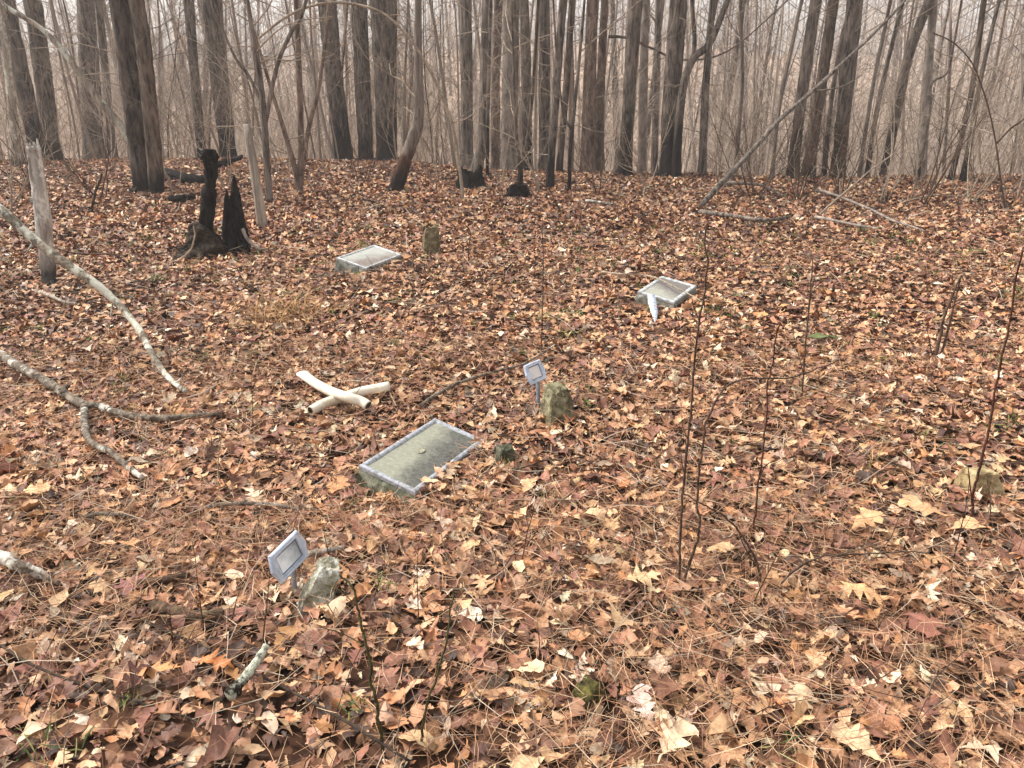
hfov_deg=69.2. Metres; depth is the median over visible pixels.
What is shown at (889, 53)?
bare tree
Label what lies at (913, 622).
fallen leaf
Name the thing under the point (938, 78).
sapling
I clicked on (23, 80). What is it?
bare tree
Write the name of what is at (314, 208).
fallen leaves
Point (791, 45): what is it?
bare tree
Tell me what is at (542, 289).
bare shoot
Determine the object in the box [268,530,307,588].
grave marker
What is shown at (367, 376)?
stick
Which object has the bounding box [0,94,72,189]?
bare shrub
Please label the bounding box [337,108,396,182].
bare shrub
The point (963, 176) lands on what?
bare tree
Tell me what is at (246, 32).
slope tree
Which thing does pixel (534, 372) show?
grave marker
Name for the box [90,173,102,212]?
bare shoot
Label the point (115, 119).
leaning sapling
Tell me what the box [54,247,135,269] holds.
bare shoot
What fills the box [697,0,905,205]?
leaning pole
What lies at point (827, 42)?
bare tree
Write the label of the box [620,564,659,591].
fallen leaf
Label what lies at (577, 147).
bare shrub
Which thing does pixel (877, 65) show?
bare tree
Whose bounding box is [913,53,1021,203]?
bare shrub
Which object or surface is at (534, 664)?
fallen leaf
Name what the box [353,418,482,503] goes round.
grave plaque
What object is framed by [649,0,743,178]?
bare tree
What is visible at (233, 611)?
bare seedling
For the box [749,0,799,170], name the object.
slope tree
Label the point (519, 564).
fallen leaf
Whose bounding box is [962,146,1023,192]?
bare shrub
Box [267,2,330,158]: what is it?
slope tree
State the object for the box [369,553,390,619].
bare seedling
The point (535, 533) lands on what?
bare seedling
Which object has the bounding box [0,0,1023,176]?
forest
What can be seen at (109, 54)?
slope tree
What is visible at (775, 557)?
bare seedling
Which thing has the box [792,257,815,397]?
bare shoot
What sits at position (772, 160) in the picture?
bare shrub
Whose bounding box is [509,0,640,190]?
sapling
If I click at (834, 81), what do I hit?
bare tree
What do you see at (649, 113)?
slope tree
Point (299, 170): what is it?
sapling
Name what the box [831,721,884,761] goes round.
fallen leaf
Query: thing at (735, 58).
slope tree
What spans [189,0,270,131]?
slope tree
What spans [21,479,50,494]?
fallen leaf
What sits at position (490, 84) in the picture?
slope tree
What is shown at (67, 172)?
bare shrub
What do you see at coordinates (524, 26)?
bare tree
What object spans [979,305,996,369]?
bare seedling
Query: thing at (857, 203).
fallen branch
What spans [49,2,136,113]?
slope tree
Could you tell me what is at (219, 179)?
bare shrub
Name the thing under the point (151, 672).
fallen leaf
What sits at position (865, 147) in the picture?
bare shrub
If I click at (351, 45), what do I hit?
leafy sapling
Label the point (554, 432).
fallen leaf
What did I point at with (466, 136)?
bare tree
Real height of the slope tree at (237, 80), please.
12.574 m
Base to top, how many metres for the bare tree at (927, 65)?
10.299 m
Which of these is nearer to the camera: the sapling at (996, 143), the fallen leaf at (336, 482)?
the fallen leaf at (336, 482)
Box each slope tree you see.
[0,0,61,130]
[0,38,37,155]
[47,0,186,157]
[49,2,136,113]
[59,2,122,155]
[61,10,172,156]
[75,1,168,152]
[95,0,203,100]
[108,0,190,156]
[163,1,212,156]
[187,0,273,148]
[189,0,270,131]
[198,0,253,150]
[211,0,278,157]
[227,1,277,157]
[253,1,292,150]
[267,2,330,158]
[272,14,341,156]
[281,65,325,158]
[282,0,326,159]
[348,1,438,150]
[349,0,434,149]
[349,1,455,142]
[367,0,457,160]
[370,0,424,154]
[444,16,490,161]
[445,0,492,157]
[453,4,538,167]
[577,0,662,171]
[605,12,664,170]
[606,0,709,171]
[685,0,767,171]
[688,2,791,173]
[696,0,809,168]
[697,0,778,165]
[710,1,786,170]
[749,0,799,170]
[769,1,880,174]
[776,5,873,164]
[801,6,908,174]
[819,0,972,175]
[885,8,1009,175]
[898,0,1015,173]
[905,0,976,173]
[931,1,1023,171]
[956,31,1015,163]
[980,28,1023,173]
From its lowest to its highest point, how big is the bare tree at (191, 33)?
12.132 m
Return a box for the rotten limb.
[0,549,60,584]
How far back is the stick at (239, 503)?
2.91 m
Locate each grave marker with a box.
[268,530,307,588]
[523,359,546,405]
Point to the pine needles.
(558, 637)
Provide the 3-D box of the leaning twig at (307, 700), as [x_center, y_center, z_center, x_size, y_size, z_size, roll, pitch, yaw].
[-0.915,0.765,2.171,1.610,0.088,0.029,13,25,30]
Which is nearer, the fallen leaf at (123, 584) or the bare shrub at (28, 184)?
the fallen leaf at (123, 584)
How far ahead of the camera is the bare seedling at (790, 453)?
3.13 m
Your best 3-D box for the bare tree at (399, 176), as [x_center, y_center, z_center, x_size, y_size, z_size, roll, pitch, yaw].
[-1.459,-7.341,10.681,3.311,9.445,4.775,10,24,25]
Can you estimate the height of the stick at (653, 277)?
0.072 m
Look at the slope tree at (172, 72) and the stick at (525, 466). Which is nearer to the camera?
the stick at (525, 466)
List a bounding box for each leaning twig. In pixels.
[0,642,205,725]
[50,569,410,761]
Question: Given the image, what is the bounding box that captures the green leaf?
[807,333,838,338]
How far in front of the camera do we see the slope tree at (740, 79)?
29.53 m
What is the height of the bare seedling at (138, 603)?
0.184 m
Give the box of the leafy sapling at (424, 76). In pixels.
[378,0,456,161]
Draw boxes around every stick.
[38,290,76,304]
[83,511,136,518]
[207,501,300,510]
[224,643,269,700]
[308,545,344,556]
[357,370,379,382]
[421,344,554,405]
[512,454,588,470]
[585,199,612,204]
[600,271,700,300]
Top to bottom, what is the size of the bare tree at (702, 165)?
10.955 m
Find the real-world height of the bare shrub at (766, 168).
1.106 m
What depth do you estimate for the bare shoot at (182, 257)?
7.27 m
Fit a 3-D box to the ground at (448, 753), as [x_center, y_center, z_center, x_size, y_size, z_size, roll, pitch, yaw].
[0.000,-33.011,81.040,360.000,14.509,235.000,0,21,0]
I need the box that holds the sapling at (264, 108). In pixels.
[171,0,387,201]
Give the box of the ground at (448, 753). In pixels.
[0,41,1023,767]
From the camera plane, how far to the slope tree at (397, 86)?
21.51 m
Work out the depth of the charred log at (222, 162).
13.33 m
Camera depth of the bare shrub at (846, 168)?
11.19 m
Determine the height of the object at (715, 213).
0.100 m
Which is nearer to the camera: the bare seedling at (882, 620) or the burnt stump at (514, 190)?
the bare seedling at (882, 620)
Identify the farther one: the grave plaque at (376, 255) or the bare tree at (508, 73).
the bare tree at (508, 73)
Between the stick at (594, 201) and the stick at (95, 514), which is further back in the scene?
the stick at (594, 201)
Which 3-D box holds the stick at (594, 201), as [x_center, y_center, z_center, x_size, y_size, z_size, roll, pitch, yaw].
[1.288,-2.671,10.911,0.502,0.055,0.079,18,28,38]
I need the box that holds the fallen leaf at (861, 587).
[836,581,893,606]
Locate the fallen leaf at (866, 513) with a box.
[849,507,885,533]
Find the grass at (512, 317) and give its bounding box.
[0,221,1023,767]
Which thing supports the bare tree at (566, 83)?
on the ground at (448, 753)
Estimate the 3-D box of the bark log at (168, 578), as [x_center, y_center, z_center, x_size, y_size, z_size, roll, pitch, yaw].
[-1.156,0.651,2.465,0.161,0.035,0.038,-6,22,-14]
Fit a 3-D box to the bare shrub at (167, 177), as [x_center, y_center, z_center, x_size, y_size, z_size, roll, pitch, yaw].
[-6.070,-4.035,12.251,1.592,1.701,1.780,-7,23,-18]
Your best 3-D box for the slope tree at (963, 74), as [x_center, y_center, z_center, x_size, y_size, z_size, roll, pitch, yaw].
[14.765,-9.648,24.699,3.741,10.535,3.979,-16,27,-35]
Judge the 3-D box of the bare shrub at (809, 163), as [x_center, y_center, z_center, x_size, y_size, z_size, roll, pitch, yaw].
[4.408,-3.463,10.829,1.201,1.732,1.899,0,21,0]
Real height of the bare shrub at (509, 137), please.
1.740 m
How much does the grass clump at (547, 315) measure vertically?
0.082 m
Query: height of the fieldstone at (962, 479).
0.172 m
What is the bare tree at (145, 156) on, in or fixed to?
on the ground at (448, 753)
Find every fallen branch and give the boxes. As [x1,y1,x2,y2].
[0,349,219,480]
[726,181,784,196]
[814,215,878,229]
[816,188,925,231]
[897,195,978,204]
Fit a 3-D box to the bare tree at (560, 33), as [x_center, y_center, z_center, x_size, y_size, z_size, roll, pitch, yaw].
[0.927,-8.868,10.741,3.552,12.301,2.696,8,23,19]
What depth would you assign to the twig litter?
2.84 m
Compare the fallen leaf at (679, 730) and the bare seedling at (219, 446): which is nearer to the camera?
the fallen leaf at (679, 730)
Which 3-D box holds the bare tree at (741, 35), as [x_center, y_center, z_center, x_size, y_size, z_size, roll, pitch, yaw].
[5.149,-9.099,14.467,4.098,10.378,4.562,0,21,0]
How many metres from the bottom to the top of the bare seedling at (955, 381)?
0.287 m
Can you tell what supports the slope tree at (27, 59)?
on the ground at (448, 753)
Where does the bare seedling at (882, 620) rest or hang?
on the ground at (448, 753)
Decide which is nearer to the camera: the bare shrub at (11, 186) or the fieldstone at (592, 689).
the fieldstone at (592, 689)
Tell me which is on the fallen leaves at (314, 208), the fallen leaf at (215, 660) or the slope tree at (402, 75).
the fallen leaf at (215, 660)
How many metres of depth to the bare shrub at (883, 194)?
11.37 m
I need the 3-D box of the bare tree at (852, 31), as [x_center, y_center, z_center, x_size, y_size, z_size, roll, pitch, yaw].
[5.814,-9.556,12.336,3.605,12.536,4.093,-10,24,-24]
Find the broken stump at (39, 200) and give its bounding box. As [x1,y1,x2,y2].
[26,138,56,286]
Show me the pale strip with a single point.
(652, 301)
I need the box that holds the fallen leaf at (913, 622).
[899,612,952,637]
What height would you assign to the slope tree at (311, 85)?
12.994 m
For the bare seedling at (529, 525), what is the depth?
2.45 m
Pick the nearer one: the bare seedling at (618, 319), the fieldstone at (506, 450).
the fieldstone at (506, 450)
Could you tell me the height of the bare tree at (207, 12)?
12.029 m
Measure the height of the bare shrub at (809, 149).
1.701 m
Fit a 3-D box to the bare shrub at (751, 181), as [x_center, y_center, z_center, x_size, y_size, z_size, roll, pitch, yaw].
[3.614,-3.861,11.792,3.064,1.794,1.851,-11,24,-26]
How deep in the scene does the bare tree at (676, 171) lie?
14.08 m
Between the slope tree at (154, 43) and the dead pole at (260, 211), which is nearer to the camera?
the dead pole at (260, 211)
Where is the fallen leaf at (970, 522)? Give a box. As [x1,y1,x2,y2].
[945,515,985,529]
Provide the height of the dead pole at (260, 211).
1.322 m
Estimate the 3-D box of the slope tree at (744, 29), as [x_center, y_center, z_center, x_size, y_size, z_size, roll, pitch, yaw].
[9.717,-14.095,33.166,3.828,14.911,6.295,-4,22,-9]
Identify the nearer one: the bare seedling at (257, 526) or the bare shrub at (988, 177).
the bare seedling at (257, 526)
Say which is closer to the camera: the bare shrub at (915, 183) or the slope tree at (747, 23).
the bare shrub at (915, 183)
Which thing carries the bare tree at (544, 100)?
on the ground at (448, 753)
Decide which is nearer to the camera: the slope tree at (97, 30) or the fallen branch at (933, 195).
the fallen branch at (933, 195)
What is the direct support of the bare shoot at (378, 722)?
on the ground at (448, 753)
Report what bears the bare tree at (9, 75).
on the ground at (448, 753)
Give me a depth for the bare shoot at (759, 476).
2.57 m
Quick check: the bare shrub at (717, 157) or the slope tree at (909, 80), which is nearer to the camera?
the bare shrub at (717, 157)
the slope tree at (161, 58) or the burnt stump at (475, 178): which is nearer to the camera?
the burnt stump at (475, 178)
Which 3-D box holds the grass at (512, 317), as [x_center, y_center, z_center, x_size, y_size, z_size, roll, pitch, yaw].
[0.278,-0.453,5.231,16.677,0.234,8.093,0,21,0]
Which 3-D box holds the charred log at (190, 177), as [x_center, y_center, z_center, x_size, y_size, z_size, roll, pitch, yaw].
[-5.892,-3.706,13.238,1.670,0.230,0.381,17,27,36]
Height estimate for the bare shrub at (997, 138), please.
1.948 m
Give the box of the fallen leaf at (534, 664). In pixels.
[512,658,544,672]
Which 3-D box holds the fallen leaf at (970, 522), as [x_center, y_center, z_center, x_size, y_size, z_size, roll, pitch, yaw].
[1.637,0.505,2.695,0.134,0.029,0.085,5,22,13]
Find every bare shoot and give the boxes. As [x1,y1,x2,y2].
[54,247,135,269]
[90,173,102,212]
[163,226,195,265]
[320,574,385,758]
[371,585,468,759]
[465,225,470,265]
[541,224,543,352]
[677,226,712,583]
[682,493,761,583]
[683,358,843,582]
[750,326,780,545]
[778,537,929,592]
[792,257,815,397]
[926,275,974,356]
[967,247,1023,516]
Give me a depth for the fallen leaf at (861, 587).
2.35 m
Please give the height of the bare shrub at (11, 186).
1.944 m
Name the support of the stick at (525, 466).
on the fallen leaves at (314, 208)
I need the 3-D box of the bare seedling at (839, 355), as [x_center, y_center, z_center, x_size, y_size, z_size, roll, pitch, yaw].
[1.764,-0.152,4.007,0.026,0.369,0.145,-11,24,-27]
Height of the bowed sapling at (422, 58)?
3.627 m
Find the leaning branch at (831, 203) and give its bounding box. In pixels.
[819,152,895,214]
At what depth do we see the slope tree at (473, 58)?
31.43 m
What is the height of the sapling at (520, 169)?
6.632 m
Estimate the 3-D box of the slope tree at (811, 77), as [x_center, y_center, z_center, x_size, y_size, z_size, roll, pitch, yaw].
[13.184,-11.030,31.912,4.188,10.015,4.183,10,23,23]
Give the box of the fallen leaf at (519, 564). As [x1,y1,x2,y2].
[512,560,524,572]
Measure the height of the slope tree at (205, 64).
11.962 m
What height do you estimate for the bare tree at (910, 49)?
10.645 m
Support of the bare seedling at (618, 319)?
on the ground at (448, 753)
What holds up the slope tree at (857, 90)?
on the ground at (448, 753)
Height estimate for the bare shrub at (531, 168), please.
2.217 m
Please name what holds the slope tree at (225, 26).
on the ground at (448, 753)
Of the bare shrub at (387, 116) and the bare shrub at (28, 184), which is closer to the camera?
the bare shrub at (28, 184)
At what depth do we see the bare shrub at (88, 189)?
11.02 m
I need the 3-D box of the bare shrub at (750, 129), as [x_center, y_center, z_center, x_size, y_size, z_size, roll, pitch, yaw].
[4.004,-4.431,12.726,2.617,2.190,1.830,20,29,41]
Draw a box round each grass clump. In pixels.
[206,278,395,337]
[309,298,363,311]
[517,304,577,324]
[776,370,840,395]
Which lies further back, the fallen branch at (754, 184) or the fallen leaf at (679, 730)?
the fallen branch at (754, 184)
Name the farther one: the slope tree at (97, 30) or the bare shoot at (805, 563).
the slope tree at (97, 30)
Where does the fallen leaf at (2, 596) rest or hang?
on the fallen leaves at (314, 208)
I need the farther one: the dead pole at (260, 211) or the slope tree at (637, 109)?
the slope tree at (637, 109)
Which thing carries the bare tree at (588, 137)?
on the ground at (448, 753)
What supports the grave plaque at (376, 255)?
on the ground at (448, 753)
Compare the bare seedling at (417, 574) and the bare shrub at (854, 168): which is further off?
the bare shrub at (854, 168)
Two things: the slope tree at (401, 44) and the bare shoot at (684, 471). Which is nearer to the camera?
the bare shoot at (684, 471)
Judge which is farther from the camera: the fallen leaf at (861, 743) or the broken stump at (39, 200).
the broken stump at (39, 200)
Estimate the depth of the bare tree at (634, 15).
14.70 m
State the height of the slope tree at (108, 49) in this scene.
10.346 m
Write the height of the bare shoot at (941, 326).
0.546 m
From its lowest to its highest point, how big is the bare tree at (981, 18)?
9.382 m
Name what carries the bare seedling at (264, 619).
on the ground at (448, 753)
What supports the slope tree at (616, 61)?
on the ground at (448, 753)
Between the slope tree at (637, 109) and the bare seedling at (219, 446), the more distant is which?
the slope tree at (637, 109)
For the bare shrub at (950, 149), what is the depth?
11.93 m
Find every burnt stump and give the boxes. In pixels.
[172,149,229,260]
[221,175,263,255]
[456,165,485,189]
[503,182,532,198]
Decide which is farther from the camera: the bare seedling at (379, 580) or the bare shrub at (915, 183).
the bare shrub at (915, 183)
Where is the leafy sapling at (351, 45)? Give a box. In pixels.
[313,0,413,103]
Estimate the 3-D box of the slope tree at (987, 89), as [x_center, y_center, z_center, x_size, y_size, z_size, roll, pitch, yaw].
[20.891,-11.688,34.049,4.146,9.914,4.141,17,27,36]
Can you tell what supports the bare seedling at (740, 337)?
on the ground at (448, 753)
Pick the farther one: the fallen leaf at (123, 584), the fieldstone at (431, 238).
the fieldstone at (431, 238)
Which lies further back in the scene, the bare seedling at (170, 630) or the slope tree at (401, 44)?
the slope tree at (401, 44)
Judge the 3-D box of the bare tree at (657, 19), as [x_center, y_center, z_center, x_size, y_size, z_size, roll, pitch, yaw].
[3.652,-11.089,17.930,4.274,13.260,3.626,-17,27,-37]
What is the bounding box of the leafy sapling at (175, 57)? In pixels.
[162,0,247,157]
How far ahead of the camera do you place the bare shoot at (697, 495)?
2.37 m
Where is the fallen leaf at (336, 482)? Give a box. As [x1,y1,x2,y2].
[327,475,349,493]
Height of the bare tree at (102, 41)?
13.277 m
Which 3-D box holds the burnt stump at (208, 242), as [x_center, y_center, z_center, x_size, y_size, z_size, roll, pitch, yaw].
[-3.210,-1.787,7.563,0.781,1.165,0.756,0,21,0]
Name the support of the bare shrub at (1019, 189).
on the ground at (448, 753)
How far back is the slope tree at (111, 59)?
25.80 m
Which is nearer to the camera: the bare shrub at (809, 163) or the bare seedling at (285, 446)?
the bare seedling at (285, 446)
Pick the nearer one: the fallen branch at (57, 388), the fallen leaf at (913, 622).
the fallen leaf at (913, 622)
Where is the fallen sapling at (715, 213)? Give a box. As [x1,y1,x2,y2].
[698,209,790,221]
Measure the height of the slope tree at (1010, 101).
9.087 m
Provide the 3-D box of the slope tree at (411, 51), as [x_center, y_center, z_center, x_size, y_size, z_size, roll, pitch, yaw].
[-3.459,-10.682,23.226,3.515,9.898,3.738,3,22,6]
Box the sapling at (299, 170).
[187,0,333,191]
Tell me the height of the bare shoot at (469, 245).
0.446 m
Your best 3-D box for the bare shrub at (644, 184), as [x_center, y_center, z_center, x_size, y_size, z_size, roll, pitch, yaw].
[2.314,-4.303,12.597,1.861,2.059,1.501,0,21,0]
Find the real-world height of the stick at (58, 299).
0.040 m
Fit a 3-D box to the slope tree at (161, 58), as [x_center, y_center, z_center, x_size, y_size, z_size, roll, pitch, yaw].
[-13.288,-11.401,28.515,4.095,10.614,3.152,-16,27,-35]
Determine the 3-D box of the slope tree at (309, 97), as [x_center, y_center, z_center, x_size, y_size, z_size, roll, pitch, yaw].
[-9.507,-12.475,33.997,3.912,11.016,4.161,14,26,32]
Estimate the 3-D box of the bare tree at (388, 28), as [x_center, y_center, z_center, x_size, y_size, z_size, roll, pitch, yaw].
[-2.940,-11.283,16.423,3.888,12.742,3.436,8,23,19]
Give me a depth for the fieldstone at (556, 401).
3.63 m
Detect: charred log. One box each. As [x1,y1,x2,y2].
[165,167,204,183]
[168,193,195,202]
[217,155,242,166]
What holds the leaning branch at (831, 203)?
on the ground at (448, 753)
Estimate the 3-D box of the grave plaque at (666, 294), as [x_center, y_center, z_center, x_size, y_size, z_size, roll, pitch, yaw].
[1.224,-0.680,5.904,0.335,0.174,0.534,21,31,26]
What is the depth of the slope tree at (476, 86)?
35.78 m
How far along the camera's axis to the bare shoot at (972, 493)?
2.59 m
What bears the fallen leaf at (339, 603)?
on the fallen leaves at (314, 208)
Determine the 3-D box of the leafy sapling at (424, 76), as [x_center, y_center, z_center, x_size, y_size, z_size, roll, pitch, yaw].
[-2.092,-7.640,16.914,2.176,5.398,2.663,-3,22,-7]
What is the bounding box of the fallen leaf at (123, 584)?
[113,571,150,595]
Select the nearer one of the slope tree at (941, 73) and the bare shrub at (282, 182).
the bare shrub at (282, 182)
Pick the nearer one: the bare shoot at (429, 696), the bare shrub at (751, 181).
the bare shoot at (429, 696)
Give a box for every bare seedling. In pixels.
[134,590,144,618]
[157,609,176,659]
[179,534,207,637]
[217,403,222,484]
[226,581,240,636]
[251,366,264,433]
[253,507,261,549]
[253,565,269,644]
[271,428,295,465]
[316,582,343,633]
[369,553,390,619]
[402,524,419,621]
[433,499,449,566]
[522,493,541,559]
[525,521,543,546]
[534,620,539,660]
[617,289,622,352]
[619,352,639,420]
[682,327,695,389]
[739,309,745,359]
[752,511,796,604]
[774,434,798,471]
[831,323,844,385]
[874,601,896,636]
[944,364,967,399]
[952,476,971,562]
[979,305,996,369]
[986,475,991,532]
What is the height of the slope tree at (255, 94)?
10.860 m
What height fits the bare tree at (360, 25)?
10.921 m
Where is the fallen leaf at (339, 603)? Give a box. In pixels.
[321,596,346,617]
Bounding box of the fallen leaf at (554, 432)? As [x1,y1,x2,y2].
[550,430,561,434]
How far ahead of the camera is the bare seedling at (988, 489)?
2.67 m
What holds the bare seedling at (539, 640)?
on the ground at (448, 753)
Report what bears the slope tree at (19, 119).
on the ground at (448, 753)
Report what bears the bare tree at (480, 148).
on the ground at (448, 753)
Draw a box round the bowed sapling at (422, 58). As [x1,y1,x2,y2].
[258,0,520,198]
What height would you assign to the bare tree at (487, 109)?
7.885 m
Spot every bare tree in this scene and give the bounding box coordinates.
[0,0,35,165]
[0,0,117,159]
[2,0,230,195]
[5,0,90,161]
[46,0,164,158]
[77,0,154,159]
[154,0,249,157]
[159,0,238,157]
[304,0,510,191]
[308,0,372,159]
[318,0,379,160]
[338,0,458,160]
[383,0,615,176]
[426,0,532,169]
[432,0,543,168]
[454,0,530,171]
[466,0,632,186]
[474,0,551,170]
[492,0,564,170]
[497,0,603,172]
[519,0,616,169]
[558,0,787,171]
[567,0,662,173]
[569,0,689,176]
[606,0,727,172]
[610,0,696,172]
[637,0,750,174]
[644,0,757,178]
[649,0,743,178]
[687,0,832,173]
[721,0,837,179]
[728,0,848,177]
[767,0,873,177]
[782,0,900,179]
[795,0,934,175]
[809,0,951,176]
[854,0,973,175]
[855,0,933,175]
[878,0,1023,179]
[908,0,1023,176]
[912,0,1023,182]
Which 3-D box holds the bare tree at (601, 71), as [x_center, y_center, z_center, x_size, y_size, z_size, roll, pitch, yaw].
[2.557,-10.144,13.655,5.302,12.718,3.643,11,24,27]
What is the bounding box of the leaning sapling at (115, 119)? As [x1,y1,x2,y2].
[0,0,197,185]
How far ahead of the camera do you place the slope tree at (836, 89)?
22.16 m
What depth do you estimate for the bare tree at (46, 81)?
17.61 m
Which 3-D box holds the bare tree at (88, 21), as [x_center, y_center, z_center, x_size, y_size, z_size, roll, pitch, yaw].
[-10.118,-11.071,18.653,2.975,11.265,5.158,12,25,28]
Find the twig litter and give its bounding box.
[0,159,1023,767]
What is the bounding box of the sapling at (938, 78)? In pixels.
[870,0,1022,179]
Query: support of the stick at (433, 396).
on the fallen leaves at (314, 208)
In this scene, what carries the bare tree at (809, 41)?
on the ground at (448, 753)
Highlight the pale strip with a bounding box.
[647,294,657,321]
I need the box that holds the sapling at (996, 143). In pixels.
[903,7,1023,207]
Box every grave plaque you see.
[334,245,401,272]
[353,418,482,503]
[635,276,696,307]
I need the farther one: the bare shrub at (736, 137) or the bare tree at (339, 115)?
the bare tree at (339, 115)
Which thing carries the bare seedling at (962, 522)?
on the ground at (448, 753)
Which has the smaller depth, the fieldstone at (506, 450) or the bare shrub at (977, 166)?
the fieldstone at (506, 450)
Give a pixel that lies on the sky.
(273, 3)
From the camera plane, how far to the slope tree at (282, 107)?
32.09 m
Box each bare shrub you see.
[0,20,110,181]
[0,74,92,212]
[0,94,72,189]
[10,94,132,198]
[66,1,256,185]
[82,88,184,189]
[159,32,305,187]
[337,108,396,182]
[356,36,480,162]
[386,52,450,182]
[438,84,558,186]
[483,54,550,190]
[544,122,645,192]
[599,74,699,188]
[676,61,840,185]
[685,66,758,197]
[689,81,828,198]
[698,20,793,185]
[702,136,794,194]
[738,90,868,193]
[743,133,823,194]
[764,33,883,187]
[767,84,850,201]
[783,62,915,194]
[803,52,938,199]
[808,96,915,189]
[819,121,893,200]
[884,83,936,186]
[885,60,961,189]
[896,132,943,198]
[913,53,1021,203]
[922,72,1009,194]
[938,95,999,184]
[943,48,1023,200]
[949,115,1017,196]
[958,56,1023,200]
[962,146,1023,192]
[963,64,1023,196]
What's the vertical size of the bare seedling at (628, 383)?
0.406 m
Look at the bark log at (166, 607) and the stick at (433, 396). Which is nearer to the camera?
the bark log at (166, 607)
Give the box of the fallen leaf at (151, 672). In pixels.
[138,659,182,679]
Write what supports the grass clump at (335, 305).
on the ground at (448, 753)
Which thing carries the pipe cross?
on the fallen leaves at (314, 208)
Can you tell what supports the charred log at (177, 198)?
on the ground at (448, 753)
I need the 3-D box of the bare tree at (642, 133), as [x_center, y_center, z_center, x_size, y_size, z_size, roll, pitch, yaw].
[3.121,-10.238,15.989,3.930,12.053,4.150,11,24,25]
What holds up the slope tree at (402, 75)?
on the ground at (448, 753)
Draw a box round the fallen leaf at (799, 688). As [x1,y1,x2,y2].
[785,682,819,709]
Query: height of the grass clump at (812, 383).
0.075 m
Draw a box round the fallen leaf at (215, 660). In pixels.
[193,647,233,671]
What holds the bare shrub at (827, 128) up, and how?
on the ground at (448, 753)
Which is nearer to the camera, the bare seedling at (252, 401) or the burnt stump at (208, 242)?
the bare seedling at (252, 401)
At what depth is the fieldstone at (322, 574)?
2.37 m
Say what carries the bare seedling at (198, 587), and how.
on the ground at (448, 753)
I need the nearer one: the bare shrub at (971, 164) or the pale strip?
the pale strip
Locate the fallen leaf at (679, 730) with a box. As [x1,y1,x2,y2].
[657,710,699,761]
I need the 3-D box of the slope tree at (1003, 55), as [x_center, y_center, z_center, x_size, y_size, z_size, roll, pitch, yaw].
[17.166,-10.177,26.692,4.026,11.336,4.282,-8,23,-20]
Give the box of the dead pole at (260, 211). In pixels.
[243,118,267,226]
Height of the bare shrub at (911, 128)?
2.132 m
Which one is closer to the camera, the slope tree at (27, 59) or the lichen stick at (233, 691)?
the lichen stick at (233, 691)
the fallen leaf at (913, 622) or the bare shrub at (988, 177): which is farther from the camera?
the bare shrub at (988, 177)
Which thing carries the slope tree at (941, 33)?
on the ground at (448, 753)
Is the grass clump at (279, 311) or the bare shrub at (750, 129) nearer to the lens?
the grass clump at (279, 311)
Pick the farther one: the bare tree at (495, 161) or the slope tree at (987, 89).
the slope tree at (987, 89)
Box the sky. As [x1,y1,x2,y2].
[17,0,1023,63]
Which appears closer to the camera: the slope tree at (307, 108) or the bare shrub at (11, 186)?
the bare shrub at (11, 186)
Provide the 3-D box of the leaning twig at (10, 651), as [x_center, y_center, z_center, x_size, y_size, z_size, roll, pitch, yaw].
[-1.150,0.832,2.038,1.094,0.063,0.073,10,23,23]
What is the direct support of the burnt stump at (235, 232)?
on the ground at (448, 753)
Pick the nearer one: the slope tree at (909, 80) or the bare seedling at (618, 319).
the bare seedling at (618, 319)
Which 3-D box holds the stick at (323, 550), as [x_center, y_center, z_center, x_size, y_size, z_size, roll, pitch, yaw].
[-0.646,0.582,2.589,0.126,0.025,0.027,-6,22,-15]
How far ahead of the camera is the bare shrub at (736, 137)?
11.33 m
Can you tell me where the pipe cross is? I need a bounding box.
[296,371,389,414]
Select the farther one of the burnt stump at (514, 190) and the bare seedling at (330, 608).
the burnt stump at (514, 190)
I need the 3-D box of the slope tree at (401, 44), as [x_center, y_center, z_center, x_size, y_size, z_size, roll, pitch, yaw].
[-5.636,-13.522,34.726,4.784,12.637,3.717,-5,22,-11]
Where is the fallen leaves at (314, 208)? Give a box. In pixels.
[0,156,1023,767]
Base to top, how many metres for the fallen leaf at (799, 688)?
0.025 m
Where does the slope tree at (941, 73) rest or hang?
on the ground at (448, 753)
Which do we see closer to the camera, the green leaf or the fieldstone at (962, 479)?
the fieldstone at (962, 479)
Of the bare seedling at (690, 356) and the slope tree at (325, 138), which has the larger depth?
the slope tree at (325, 138)
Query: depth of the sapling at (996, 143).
9.89 m
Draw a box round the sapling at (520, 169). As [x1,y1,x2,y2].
[421,0,539,182]
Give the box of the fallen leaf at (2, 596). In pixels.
[0,589,13,601]
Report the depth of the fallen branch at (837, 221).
8.89 m
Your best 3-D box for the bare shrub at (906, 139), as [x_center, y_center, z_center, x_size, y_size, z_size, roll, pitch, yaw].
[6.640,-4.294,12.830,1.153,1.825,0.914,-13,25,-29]
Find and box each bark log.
[136,572,189,588]
[148,599,224,620]
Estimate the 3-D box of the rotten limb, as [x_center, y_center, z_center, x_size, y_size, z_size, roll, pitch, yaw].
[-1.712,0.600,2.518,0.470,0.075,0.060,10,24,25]
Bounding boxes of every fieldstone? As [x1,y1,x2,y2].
[296,555,339,616]
[421,225,439,257]
[493,443,519,465]
[540,381,573,425]
[570,674,608,715]
[954,465,1004,502]
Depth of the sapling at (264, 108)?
10.43 m
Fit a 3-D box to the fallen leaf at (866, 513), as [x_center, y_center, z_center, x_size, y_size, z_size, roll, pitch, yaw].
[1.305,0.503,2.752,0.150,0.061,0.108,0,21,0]
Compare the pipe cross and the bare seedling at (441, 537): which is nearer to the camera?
the bare seedling at (441, 537)
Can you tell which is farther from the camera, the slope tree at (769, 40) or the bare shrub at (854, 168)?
the slope tree at (769, 40)
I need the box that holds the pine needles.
[0,235,1023,767]
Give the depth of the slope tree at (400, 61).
26.01 m

